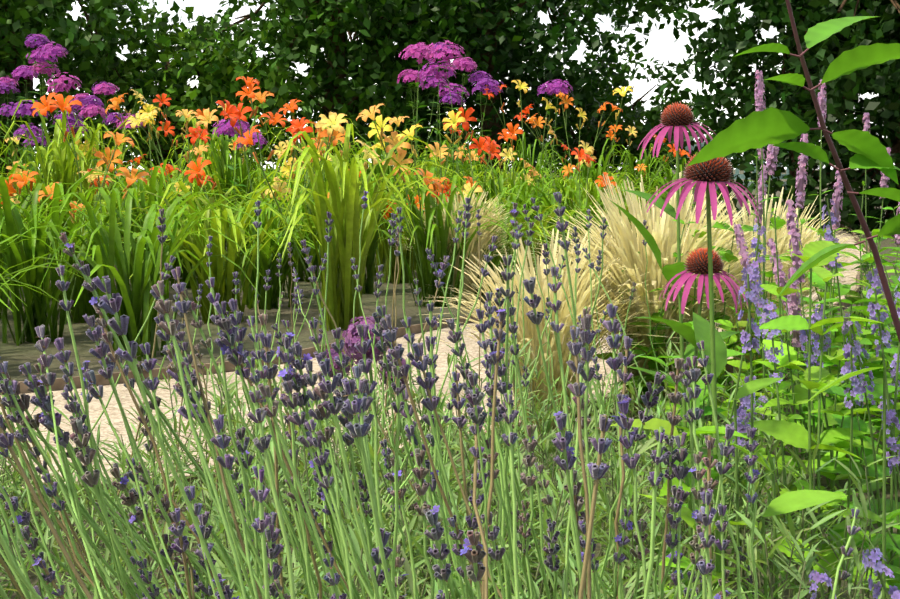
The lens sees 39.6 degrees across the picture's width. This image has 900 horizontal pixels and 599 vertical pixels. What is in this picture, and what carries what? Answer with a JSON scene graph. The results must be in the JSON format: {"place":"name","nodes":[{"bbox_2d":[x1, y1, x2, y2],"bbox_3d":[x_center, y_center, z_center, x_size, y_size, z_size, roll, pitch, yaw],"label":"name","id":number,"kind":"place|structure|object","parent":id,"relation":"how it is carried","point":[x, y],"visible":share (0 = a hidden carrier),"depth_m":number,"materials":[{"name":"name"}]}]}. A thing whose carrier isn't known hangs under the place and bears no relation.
{"place":"outdoors","nodes":[
{"label":"outdoors","id":0,"kind":"place"},
{"bbox_2d":[0,34,572,253],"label":"flower clusters","id":1,"kind":"object","parent":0,"point":[91,106],"depth_m":7.06,"materials":[{"name":"purple plant"}]},
{"bbox_2d":[324,316,411,386],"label":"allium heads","id":2,"kind":"object","parent":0,"point":[351,339],"visible":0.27,"depth_m":2.03,"materials":[{"name":"purple plant"}]},
{"bbox_2d":[0,221,865,487],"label":"gravel path","id":3,"kind":"structure","parent":0,"point":[128,404],"depth_m":3.27,"materials":[{"name":"beige gravel"}]},
{"bbox_2d":[0,169,899,598],"bbox_3d":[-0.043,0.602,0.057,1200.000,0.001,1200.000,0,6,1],"label":"ground","id":4,"kind":"structure","parent":0,"point":[14,355],"depth_m":4.29,"materials":[{"name":"soil"}]},
{"bbox_2d":[0,63,680,343],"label":"flower stems","id":5,"kind":"object","parent":4,"relation":"on","point":[281,210],"visible":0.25,"depth_m":6.26,"materials":[{"name":"green plant"}]},
{"bbox_2d":[0,76,689,221],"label":"daylily flowers","id":6,"kind":"object","parent":5,"relation":"on","point":[233,111],"visible":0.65,"depth_m":5.89,"materials":[{"name":"orange plant"}]},
{"bbox_2d":[0,98,737,360],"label":"daylily leaves","id":7,"kind":"object","parent":4,"relation":"on","point":[129,243],"visible":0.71,"depth_m":4.96,"materials":[{"name":"green plant"}]},
{"bbox_2d":[342,365,409,503],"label":"allium stems","id":8,"kind":"object","parent":4,"relation":"on","point":[371,376],"visible":0.06,"depth_m":2.06,"materials":[{"name":"green plant"}]},
{"bbox_2d":[0,224,869,509],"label":"path edging","id":9,"kind":"object","parent":4,"relation":"on","point":[59,384],"visible":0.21,"depth_m":3.63,"materials":[{"name":"grey stone"}]},
{"bbox_2d":[0,191,899,598],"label":"lavender","id":10,"kind":"object","parent":4,"relation":"on","point":[590,583],"depth_m":0.94,"materials":[{"name":"green plant"}]},
{"bbox_2d":[0,191,860,598],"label":"lavender flowers","id":11,"kind":"object","parent":10,"relation":"on","point":[112,305],"visible":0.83,"depth_m":0.79,"materials":[{"name":"purple plant"}]},
{"bbox_2d":[0,0,899,233],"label":"tree foliage","id":12,"kind":"object","parent":4,"relation":"on","point":[220,61],"visible":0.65,"depth_m":13.78,"materials":[{"name":"green plant"}]},
{"bbox_2d":[0,0,899,222],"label":"tree branches","id":13,"kind":"object","parent":4,"relation":"on","point":[894,149],"visible":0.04,"depth_m":14.57,"materials":[{"name":"brown plant"}]},
{"bbox_2d":[394,171,892,440],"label":"feather grass","id":14,"kind":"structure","parent":4,"relation":"on","point":[623,246],"depth_m":2.86,"materials":[{"name":"beige plant"}]},
{"bbox_2d":[610,143,746,592],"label":"coneflower stems","id":15,"kind":"object","parent":4,"relation":"on","point":[697,334],"depth_m":1.35,"materials":[{"name":"green plant"}]},
{"bbox_2d":[659,102,733,273],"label":"coneflower centers","id":16,"kind":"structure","parent":15,"relation":"attached to","point":[718,169],"depth_m":1.47,"materials":[{"name":"brown plant"}]},
{"bbox_2d":[637,122,762,313],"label":"coneflower petals","id":17,"kind":"object","parent":15,"relation":"attached to","point":[687,279],"visible":0.81,"depth_m":1.46,"materials":[{"name":"pink plant"}]},
{"bbox_2d":[596,70,899,598],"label":"flowering plant","id":18,"kind":"object","parent":4,"relation":"on","point":[790,431],"depth_m":1.74,"materials":[{"name":"green plant"}]},
{"bbox_2d":[687,0,899,342],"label":"leafy branch","id":19,"kind":"object","parent":4,"relation":"on","point":[761,129],"depth_m":0.88,"materials":[{"name":"green plant"}]},
{"bbox_2d":[33,0,894,168],"label":"sky","id":20,"kind":"structure","parent":0,"point":[661,46],"materials":[{"name":"white"}]},
{"bbox_2d":[685,140,788,210],"bbox_3d":[3.595,-1.514,15.235,1.510,1.035,0.550,2,6,15],"label":"garden bench","id":21,"kind":"object","parent":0,"point":[741,176],"visible":0.02,"depth_m":15.43,"materials":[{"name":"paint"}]}
]}

